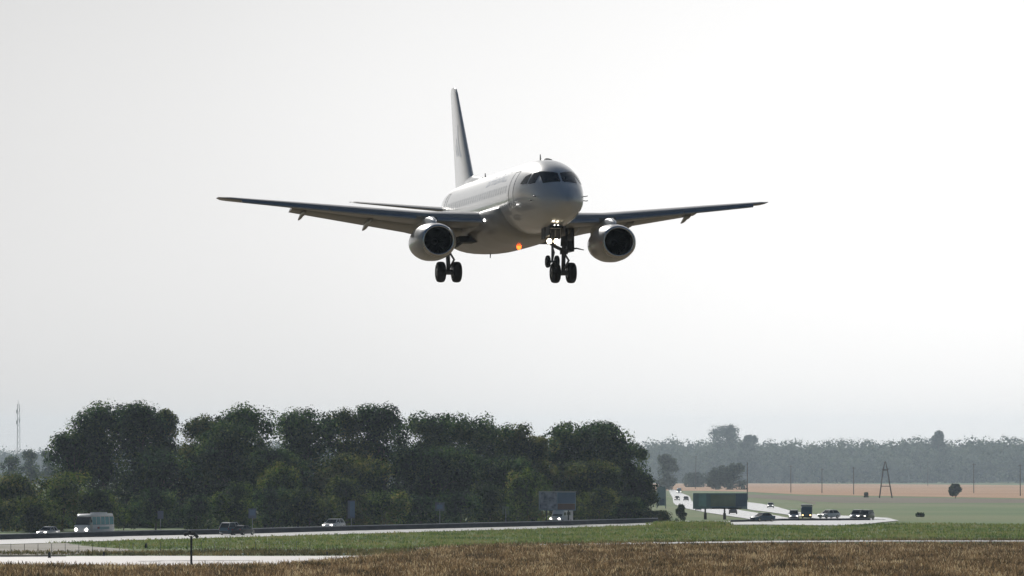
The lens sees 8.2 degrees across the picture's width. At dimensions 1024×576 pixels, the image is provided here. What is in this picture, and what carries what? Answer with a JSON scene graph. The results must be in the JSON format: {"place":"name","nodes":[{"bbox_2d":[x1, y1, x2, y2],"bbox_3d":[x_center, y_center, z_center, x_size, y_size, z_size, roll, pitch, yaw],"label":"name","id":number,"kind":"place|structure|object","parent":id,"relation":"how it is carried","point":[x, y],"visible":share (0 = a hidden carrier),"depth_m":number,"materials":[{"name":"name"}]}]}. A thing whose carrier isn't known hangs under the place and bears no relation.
{"place":"outdoors","nodes":[
{"label":"outdoors","id":0,"kind":"place"},
{"bbox_2d":[216,87,767,282],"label":"airliner","id":1,"kind":"object","parent":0,"point":[531,204],"visible":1,"depth_m":347.89,"materials":[{"name":"white paint"}]},
{"bbox_2d":[520,173,531,183],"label":"cockpit side window","id":2,"kind":"structure","parent":1,"relation":"in","point":[524,181],"depth_m":340.21,"materials":[{"name":"black glass"}]},
{"bbox_2d":[528,172,539,183],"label":"cockpit side window","id":3,"kind":"structure","parent":1,"relation":"in","point":[535,175],"depth_m":339.62,"materials":[{"name":"black glass"}]},
{"bbox_2d":[0,482,1023,555],"bbox_3d":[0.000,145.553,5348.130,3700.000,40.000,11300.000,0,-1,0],"label":"ground","id":4,"kind":"structure","parent":0,"point":[1010,513],"depth_m":1748.65,"materials":[{"name":"plant"}]},
{"bbox_2d":[0,454,21,482],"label":"distant tree","id":5,"kind":"object","parent":4,"relation":"on","point":[9,462],"visible":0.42,"depth_m":2521.67,"materials":[{"name":"green plant"}]},
{"bbox_2d":[16,404,19,472],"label":"radio mast","id":6,"kind":"object","parent":4,"relation":"on","point":[17,412],"visible":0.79,"depth_m":4599.31,"materials":[{"name":"metal"}]},
{"bbox_2d":[0,494,49,531],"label":"roadside bush","id":7,"kind":"object","parent":4,"relation":"on","point":[9,512],"visible":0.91,"depth_m":1046.11,"materials":[{"name":"green plant"}]},
{"bbox_2d":[0,471,54,526],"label":"roadside tree","id":8,"kind":"object","parent":4,"relation":"on","point":[15,485],"visible":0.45,"depth_m":1071.50,"materials":[{"name":"green plant"}]},
{"bbox_2d":[17,449,40,491],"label":"distant tree","id":9,"kind":"object","parent":4,"relation":"on","point":[32,470],"visible":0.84,"depth_m":2769.40,"materials":[{"name":"green plant"}]},
{"bbox_2d":[9,498,64,532],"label":"roadside bush","id":10,"kind":"object","parent":4,"relation":"on","point":[37,517],"visible":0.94,"depth_m":1038.19,"materials":[{"name":"green plant"}]},
{"bbox_2d":[38,451,58,489],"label":"distant tree","id":11,"kind":"object","parent":4,"relation":"on","point":[46,473],"visible":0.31,"depth_m":3108.53,"materials":[{"name":"green plant"}]},
{"bbox_2d":[37,468,93,530],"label":"roadside bush","id":12,"kind":"object","parent":4,"relation":"on","point":[63,490],"visible":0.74,"depth_m":1052.38,"materials":[{"name":"green plant"}]},
{"bbox_2d":[42,427,104,519],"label":"roadside tree","id":13,"kind":"object","parent":4,"relation":"on","point":[65,445],"visible":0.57,"depth_m":1113.69,"materials":[{"name":"green plant"}]},
{"bbox_2d":[70,487,130,530],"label":"roadside bush","id":14,"kind":"object","parent":4,"relation":"on","point":[102,501],"visible":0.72,"depth_m":1048.62,"materials":[{"name":"green plant"}]},
{"bbox_2d":[60,399,143,506],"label":"roadside tree","id":15,"kind":"object","parent":4,"relation":"on","point":[98,421],"visible":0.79,"depth_m":1117.27,"materials":[{"name":"green plant"}]},
{"bbox_2d":[114,503,141,529],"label":"roadside bush","id":16,"kind":"object","parent":4,"relation":"on","point":[133,514],"visible":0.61,"depth_m":1059.84,"materials":[{"name":"green plant"}]},
{"bbox_2d":[107,399,178,493],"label":"roadside tree","id":17,"kind":"object","parent":4,"relation":"on","point":[143,426],"visible":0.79,"depth_m":1122.38,"materials":[{"name":"green plant"}]},
{"bbox_2d":[128,486,179,529],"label":"roadside bush","id":18,"kind":"object","parent":4,"relation":"on","point":[152,500],"visible":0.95,"depth_m":1064.61,"materials":[{"name":"green plant"}]},
{"bbox_2d":[157,511,162,529],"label":"road sign","id":19,"kind":"object","parent":4,"relation":"on","point":[160,515],"visible":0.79,"depth_m":1021.52,"materials":[{"name":"metal"}]},
{"bbox_2d":[118,445,214,526],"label":"roadside tree","id":20,"kind":"object","parent":4,"relation":"on","point":[161,468],"visible":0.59,"depth_m":1103.59,"materials":[{"name":"green plant"}]},
{"bbox_2d":[145,408,190,507],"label":"roadside tree","id":21,"kind":"object","parent":4,"relation":"on","point":[172,419],"visible":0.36,"depth_m":1128.81,"materials":[{"name":"green plant"}]},
{"bbox_2d":[0,556,358,565],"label":"apron","id":22,"kind":"object","parent":4,"relation":"on","point":[144,560],"visible":0.54,"depth_m":804.56,"materials":[{"name":"concrete"}]},
{"bbox_2d":[182,560,256,560],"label":"apron joint","id":23,"kind":"object","parent":22,"relation":"on","point":[220,560],"visible":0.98,"depth_m":795.79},
{"bbox_2d":[172,494,219,529],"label":"roadside bush","id":24,"kind":"object","parent":4,"relation":"on","point":[198,507],"visible":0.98,"depth_m":1065.99,"materials":[{"name":"green plant"}]},
{"bbox_2d":[173,413,229,521],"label":"roadside tree","id":25,"kind":"object","parent":4,"relation":"on","point":[195,426],"visible":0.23,"depth_m":1134.18,"materials":[{"name":"green plant"}]},
{"bbox_2d":[188,419,257,523],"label":"roadside tree","id":26,"kind":"object","parent":4,"relation":"on","point":[227,441],"visible":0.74,"depth_m":1117.47,"materials":[{"name":"green plant"}]},
{"bbox_2d":[208,480,262,527],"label":"roadside bush","id":27,"kind":"object","parent":4,"relation":"on","point":[233,511],"visible":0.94,"depth_m":1073.67,"materials":[{"name":"green plant"}]},
{"bbox_2d":[217,401,285,505],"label":"roadside tree","id":28,"kind":"object","parent":4,"relation":"on","point":[241,415],"visible":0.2,"depth_m":1138.79,"materials":[{"name":"green plant"}]},
{"bbox_2d":[248,508,255,527],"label":"road sign","id":29,"kind":"object","parent":4,"relation":"on","point":[252,513],"visible":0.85,"depth_m":1031.51,"materials":[{"name":"metal"}]},
{"bbox_2d":[245,485,295,527],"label":"roadside bush","id":30,"kind":"object","parent":4,"relation":"on","point":[273,501],"visible":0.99,"depth_m":1080.91,"materials":[{"name":"green plant"}]},
{"bbox_2d":[252,459,302,526],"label":"roadside bush","id":31,"kind":"object","parent":4,"relation":"on","point":[282,474],"visible":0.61,"depth_m":1096.49,"materials":[{"name":"green plant"}]},
{"bbox_2d":[242,446,315,522],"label":"roadside tree","id":32,"kind":"object","parent":4,"relation":"on","point":[261,461],"visible":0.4,"depth_m":1121.97,"materials":[{"name":"green plant"}]},
{"bbox_2d":[273,405,346,514],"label":"roadside tree","id":33,"kind":"object","parent":4,"relation":"on","point":[298,436],"visible":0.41,"depth_m":1143.21,"materials":[{"name":"green plant"}]},
{"bbox_2d":[283,486,342,526],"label":"roadside bush","id":34,"kind":"object","parent":4,"relation":"on","point":[308,506],"visible":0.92,"depth_m":1083.42,"materials":[{"name":"green plant"}]},
{"bbox_2d":[0,505,651,529],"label":"undergrowth","id":35,"kind":"object","parent":4,"relation":"on","point":[175,523],"visible":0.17,"depth_m":1113.21,"materials":[{"name":"green plant"}]},
{"bbox_2d":[0,517,658,539],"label":"crash barrier","id":36,"kind":"object","parent":4,"relation":"on","point":[207,531],"visible":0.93,"depth_m":1046.29,"materials":[{"name":"metal"}]},
{"bbox_2d":[293,449,394,524],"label":"roadside tree","id":37,"kind":"object","parent":4,"relation":"on","point":[346,466],"visible":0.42,"depth_m":1127.63,"materials":[{"name":"green plant"}]},
{"bbox_2d":[317,406,378,513],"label":"roadside tree","id":38,"kind":"object","parent":4,"relation":"on","point":[353,430],"visible":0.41,"depth_m":1149.40,"materials":[{"name":"green plant"}]},
{"bbox_2d":[324,474,374,525],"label":"roadside bush","id":39,"kind":"object","parent":4,"relation":"on","point":[345,495],"visible":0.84,"depth_m":1093.87,"materials":[{"name":"green plant"}]},
{"bbox_2d":[348,501,354,525],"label":"road sign","id":40,"kind":"object","parent":4,"relation":"on","point":[351,509],"visible":1,"depth_m":1059.50,"materials":[{"name":"metal"}]},
{"bbox_2d":[349,400,415,519],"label":"roadside tree","id":41,"kind":"object","parent":4,"relation":"on","point":[378,423],"visible":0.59,"depth_m":1149.91,"materials":[{"name":"green plant"}]},
{"bbox_2d":[357,488,414,524],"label":"roadside bush","id":42,"kind":"object","parent":4,"relation":"on","point":[379,506],"visible":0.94,"depth_m":1089.75,"materials":[{"name":"green plant"}]},
{"bbox_2d":[393,494,446,523],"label":"roadside bush","id":43,"kind":"object","parent":4,"relation":"on","point":[423,509],"visible":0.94,"depth_m":1096.32,"materials":[{"name":"green plant"}]},
{"bbox_2d":[389,410,454,516],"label":"roadside tree","id":44,"kind":"object","parent":4,"relation":"on","point":[431,429],"visible":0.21,"depth_m":1156.81,"materials":[{"name":"green plant"}]},
{"bbox_2d":[383,442,487,523],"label":"roadside tree","id":45,"kind":"object","parent":4,"relation":"on","point":[448,470],"visible":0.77,"depth_m":1137.33,"materials":[{"name":"green plant"}]},
{"bbox_2d":[435,503,444,510],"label":"road sign","id":46,"kind":"object","parent":4,"relation":"on","point":[439,506],"visible":1,"depth_m":1084.51,"materials":[{"name":"metal"}]},
{"bbox_2d":[0,518,897,543],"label":"carriageway","id":47,"kind":"structure","parent":4,"relation":"on","point":[796,522],"depth_m":1041.10,"materials":[{"name":"asphalt"}]},
{"bbox_2d":[37,526,59,532],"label":"car","id":48,"kind":"object","parent":47,"relation":"on","point":[49,529],"visible":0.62,"depth_m":984.00,"materials":[{"name":"silver metal"}]},
{"bbox_2d":[74,512,113,531],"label":"bus","id":49,"kind":"object","parent":47,"relation":"on","point":[97,521],"visible":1,"depth_m":990.75,"materials":[{"name":"white paint"}]},
{"bbox_2d":[219,522,241,534],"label":"car","id":50,"kind":"object","parent":47,"relation":"on","point":[226,527],"visible":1,"depth_m":1003.87,"materials":[{"name":"grey paint"}]},
{"bbox_2d":[232,525,253,534],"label":"car","id":51,"kind":"object","parent":47,"relation":"on","point":[242,529],"visible":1,"depth_m":1003.80,"materials":[{"name":"black paint"}]},
{"bbox_2d":[322,519,345,525],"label":"car","id":52,"kind":"object","parent":47,"relation":"on","point":[334,522],"visible":0.29,"depth_m":1058.78,"materials":[{"name":"white paint"}]},
{"bbox_2d":[550,510,572,520],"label":"van","id":53,"kind":"object","parent":47,"relation":"on","point":[558,515],"visible":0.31,"depth_m":1129.79,"materials":[{"name":"white paint"}]},
{"bbox_2d":[750,513,774,521],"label":"car","id":54,"kind":"object","parent":47,"relation":"on","point":[759,517],"visible":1,"depth_m":1172.42,"materials":[{"name":"grey paint"}]},
{"bbox_2d":[858,510,874,519],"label":"car","id":55,"kind":"object","parent":47,"relation":"on","point":[870,514],"visible":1,"depth_m":1212.55,"materials":[{"name":"black paint"}]},
{"bbox_2d":[415,410,498,519],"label":"roadside tree","id":56,"kind":"object","parent":4,"relation":"on","point":[464,430],"visible":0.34,"depth_m":1163.38,"materials":[{"name":"green plant"}]},
{"bbox_2d":[464,422,517,517],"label":"roadside tree","id":57,"kind":"object","parent":4,"relation":"on","point":[508,432],"visible":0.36,"depth_m":1169.20,"materials":[{"name":"green plant"}]},
{"bbox_2d":[468,453,537,521],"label":"roadside tree","id":58,"kind":"object","parent":4,"relation":"on","point":[497,474],"visible":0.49,"depth_m":1147.32,"materials":[{"name":"green plant"}]},
{"bbox_2d":[0,434,1023,482],"bbox_3d":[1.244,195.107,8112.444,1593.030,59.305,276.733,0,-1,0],"label":"distant forest","id":59,"kind":"object","parent":4,"relation":"on","point":[841,461],"visible":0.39,"depth_m":8040.93,"materials":[{"name":"plant"}]},
{"bbox_2d":[5,521,1023,554],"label":"verge","id":60,"kind":"structure","parent":4,"relation":"on","point":[152,549],"depth_m":973.30,"materials":[{"name":"plant"}]},
{"bbox_2d":[0,543,127,554],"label":"gravel","id":61,"kind":"structure","parent":60,"relation":"on","point":[55,546],"depth_m":891.35,"materials":[{"name":"gravel"}]},
{"bbox_2d":[24,541,296,552],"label":"wire fence","id":62,"kind":"object","parent":60,"relation":"on","point":[92,545],"visible":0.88,"depth_m":857.35,"materials":[{"name":"metal"}]},
{"bbox_2d":[0,537,1023,555],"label":"brown grass","id":63,"kind":"structure","parent":60,"relation":"on","point":[283,552],"depth_m":852.60,"materials":[{"name":"plant"}]},
{"bbox_2d":[646,520,733,527],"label":"long grass","id":64,"kind":"structure","parent":60,"relation":"on","point":[690,523],"depth_m":1097.31,"materials":[{"name":"plant"}]},
{"bbox_2d":[492,420,549,514],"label":"roadside tree","id":65,"kind":"object","parent":4,"relation":"on","point":[510,445],"visible":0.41,"depth_m":1178.01,"materials":[{"name":"green plant"}]},
{"bbox_2d":[503,468,553,521],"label":"roadside bush","id":66,"kind":"object","parent":4,"relation":"on","point":[521,492],"visible":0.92,"depth_m":1123.57,"materials":[{"name":"green plant"}]},
{"bbox_2d":[511,434,561,516],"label":"roadside tree","id":67,"kind":"object","parent":4,"relation":"on","point":[537,448],"visible":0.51,"depth_m":1173.91,"materials":[{"name":"green plant"}]},
{"bbox_2d":[539,491,575,520],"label":"billboard","id":68,"kind":"object","parent":4,"relation":"on","point":[557,500],"visible":1,"depth_m":1117.55,"materials":[{"name":"metal"}]},
{"bbox_2d":[542,420,607,518],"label":"roadside tree","id":69,"kind":"object","parent":4,"relation":"on","point":[572,443],"visible":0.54,"depth_m":1182.09,"materials":[{"name":"green plant"}]},
{"bbox_2d":[549,458,625,518],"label":"roadside tree","id":70,"kind":"object","parent":4,"relation":"on","point":[583,476],"visible":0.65,"depth_m":1161.32,"materials":[{"name":"green plant"}]},
{"bbox_2d":[574,486,622,519],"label":"roadside bush","id":71,"kind":"object","parent":4,"relation":"on","point":[601,499],"visible":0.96,"depth_m":1140.07,"materials":[{"name":"green plant"}]},
{"bbox_2d":[577,419,637,511],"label":"roadside tree","id":72,"kind":"object","parent":4,"relation":"on","point":[610,432],"visible":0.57,"depth_m":1188.01,"materials":[{"name":"green plant"}]},
{"bbox_2d":[606,495,645,518],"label":"roadside bush","id":73,"kind":"object","parent":4,"relation":"on","point":[627,507],"visible":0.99,"depth_m":1146.64,"materials":[{"name":"green plant"}]},
{"bbox_2d":[603,439,651,498],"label":"roadside tree","id":74,"kind":"object","parent":4,"relation":"on","point":[640,453],"visible":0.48,"depth_m":1193.66,"materials":[{"name":"green plant"}]},
{"bbox_2d":[618,472,660,518],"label":"roadside tree","id":75,"kind":"object","parent":4,"relation":"on","point":[637,485],"visible":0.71,"depth_m":1183.17,"materials":[{"name":"green plant"}]},
{"bbox_2d":[644,510,673,521],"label":"roadside bush","id":76,"kind":"object","parent":4,"relation":"on","point":[662,516],"visible":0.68,"depth_m":1163.82,"materials":[{"name":"green plant"}]},
{"bbox_2d":[656,487,665,507],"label":"sign pylon","id":77,"kind":"object","parent":4,"relation":"on","point":[661,491],"visible":0.71,"depth_m":1899.05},
{"bbox_2d":[656,454,678,489],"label":"distant tree","id":78,"kind":"object","parent":4,"relation":"on","point":[667,462],"visible":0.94,"depth_m":3943.05,"materials":[{"name":"green plant"}]},
{"bbox_2d":[674,504,686,520],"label":"dark shrub","id":79,"kind":"object","parent":4,"relation":"on","point":[680,512],"visible":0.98,"depth_m":1189.05,"materials":[{"name":"green plant"}]},
{"bbox_2d":[681,471,707,486],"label":"distant tree","id":80,"kind":"object","parent":4,"relation":"on","point":[689,479],"visible":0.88,"depth_m":4860.87,"materials":[{"name":"green plant"}]},
{"bbox_2d":[704,466,728,489],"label":"distant tree","id":81,"kind":"object","parent":4,"relation":"on","point":[715,480],"visible":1,"depth_m":3940.79,"materials":[{"name":"green plant"}]},
{"bbox_2d":[693,493,746,518],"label":"billboard","id":82,"kind":"object","parent":4,"relation":"on","point":[705,501],"visible":0.87,"depth_m":1234.50,"materials":[{"name":"green metal"}]},
{"bbox_2d":[708,424,740,448],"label":"distant tree","id":83,"kind":"object","parent":4,"relation":"on","point":[729,433],"visible":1,"depth_m":8032.95,"materials":[{"name":"green plant"}]},
{"bbox_2d":[668,489,786,518],"bbox_3d":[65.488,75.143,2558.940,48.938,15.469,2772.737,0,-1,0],"label":"highway","id":84,"kind":"structure","parent":4,"relation":"on","point":[688,504],"depth_m":1720.88,"materials":[{"name":"asphalt"}]},
{"bbox_2d":[718,463,746,489],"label":"distant tree","id":85,"kind":"object","parent":4,"relation":"on","point":[734,470],"visible":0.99,"depth_m":3942.52,"materials":[{"name":"green plant"}]},
{"bbox_2d":[739,435,758,450],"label":"distant tree","id":86,"kind":"object","parent":4,"relation":"on","point":[749,441],"visible":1,"depth_m":8033.33,"materials":[{"name":"green plant"}]},
{"bbox_2d":[744,462,771,482],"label":"distant tree","id":87,"kind":"object","parent":4,"relation":"on","point":[757,470],"visible":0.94,"depth_m":7994.67,"materials":[{"name":"green plant"}]},
{"bbox_2d":[762,465,785,482],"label":"distant tree","id":88,"kind":"object","parent":4,"relation":"on","point":[774,473],"visible":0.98,"depth_m":7997.05,"materials":[{"name":"green plant"}]},
{"bbox_2d":[730,518,869,521],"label":"crash barrier","id":89,"kind":"object","parent":4,"relation":"on","point":[783,519],"visible":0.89,"depth_m":1196.05,"materials":[{"name":"metal"}]},
{"bbox_2d":[747,502,885,519],"bbox_3d":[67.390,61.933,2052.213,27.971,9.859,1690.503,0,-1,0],"label":"highway","id":90,"kind":"structure","parent":4,"relation":"on","point":[756,506],"depth_m":1755.84,"materials":[{"name":"asphalt"}]},
{"bbox_2d":[788,510,799,517],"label":"car","id":91,"kind":"object","parent":90,"relation":"on","point":[793,513],"visible":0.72,"depth_m":1211.92,"materials":[{"name":"white paint"}]},
{"bbox_2d":[801,504,812,517],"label":"truck","id":92,"kind":"object","parent":90,"relation":"on","point":[806,510],"visible":0.89,"depth_m":1228.78,"materials":[{"name":"beige paint"}]},
{"bbox_2d":[817,510,840,517],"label":"car","id":93,"kind":"object","parent":90,"relation":"on","point":[830,513],"visible":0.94,"depth_m":1249.52,"materials":[{"name":"white paint"}]},
{"bbox_2d":[850,510,860,517],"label":"car","id":94,"kind":"object","parent":90,"relation":"on","point":[854,513],"visible":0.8,"depth_m":1219.27,"materials":[{"name":"silver metal"}]},
{"bbox_2d":[879,461,892,497],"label":"power tower","id":95,"kind":"structure","parent":4,"relation":"on","point":[883,469],"depth_m":2599.89,"materials":[{"name":"grey metal"}]},
{"bbox_2d":[915,512,924,516],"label":"field bush","id":96,"kind":"object","parent":4,"relation":"on","point":[919,514],"visible":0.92,"depth_m":1344.54,"materials":[{"name":"green plant"}]},
{"bbox_2d":[930,430,945,448],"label":"distant tree","id":97,"kind":"object","parent":4,"relation":"on","point":[937,439],"visible":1,"depth_m":8034.37,"materials":[{"name":"green plant"}]},
{"bbox_2d":[948,483,961,497],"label":"tree","id":98,"kind":"object","parent":4,"relation":"on","point":[955,490],"visible":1,"depth_m":2559.61,"materials":[{"name":"green plant"}]},
{"bbox_2d":[0,0,1023,454],"label":"sky","id":99,"kind":"structure","parent":0,"point":[876,292],"materials":[{"name":"white"}]},
{"bbox_2d":[64,444,1023,481],"bbox_3d":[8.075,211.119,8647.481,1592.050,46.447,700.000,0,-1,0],"label":"hills","id":100,"kind":"structure","parent":0,"point":[1008,480],"depth_m":8298.66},
{"bbox_2d":[419,540,1023,547],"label":"service road","id":101,"kind":"structure","parent":0,"point":[799,541],"depth_m":942.17,"materials":[{"name":"asphalt"}]},
{"bbox_2d":[769,495,815,503],"bbox_3d":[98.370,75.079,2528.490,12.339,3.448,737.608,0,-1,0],"label":"side road","id":102,"kind":"structure","parent":0,"point":[794,499],"depth_m":2471.67,"materials":[{"name":"asphalt"}]},
{"bbox_2d":[653,483,1023,497],"bbox_3d":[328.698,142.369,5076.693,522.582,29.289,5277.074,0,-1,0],"label":"field","id":103,"kind":"structure","parent":0,"point":[980,491],"depth_m":3961.39,"materials":[{"name":"plant"}]},
{"bbox_2d":[748,494,1023,502],"bbox_3d":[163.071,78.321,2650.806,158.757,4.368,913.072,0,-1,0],"label":"path","id":104,"kind":"structure","parent":0,"point":[874,500],"depth_m":2480.07,"materials":[{"name":"soil"}]},
{"label":"dry field","id":105,"kind":"structure","parent":0,"visible":0},
{"bbox_2d":[184,530,198,564],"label":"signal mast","id":106,"kind":"object","parent":105,"relation":"on","point":[194,534],"visible":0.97,"depth_m":749.11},
{"bbox_2d":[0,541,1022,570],"bbox_3d":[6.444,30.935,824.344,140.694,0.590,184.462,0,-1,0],"label":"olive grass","id":107,"kind":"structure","parent":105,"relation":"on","point":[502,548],"depth_m":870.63,"materials":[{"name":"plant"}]},
{"bbox_2d":[0,540,1023,575],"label":"dry grass","id":108,"kind":"structure","parent":105,"relation":"on","point":[830,559],"depth_m":759.12,"materials":[{"name":"plant"}]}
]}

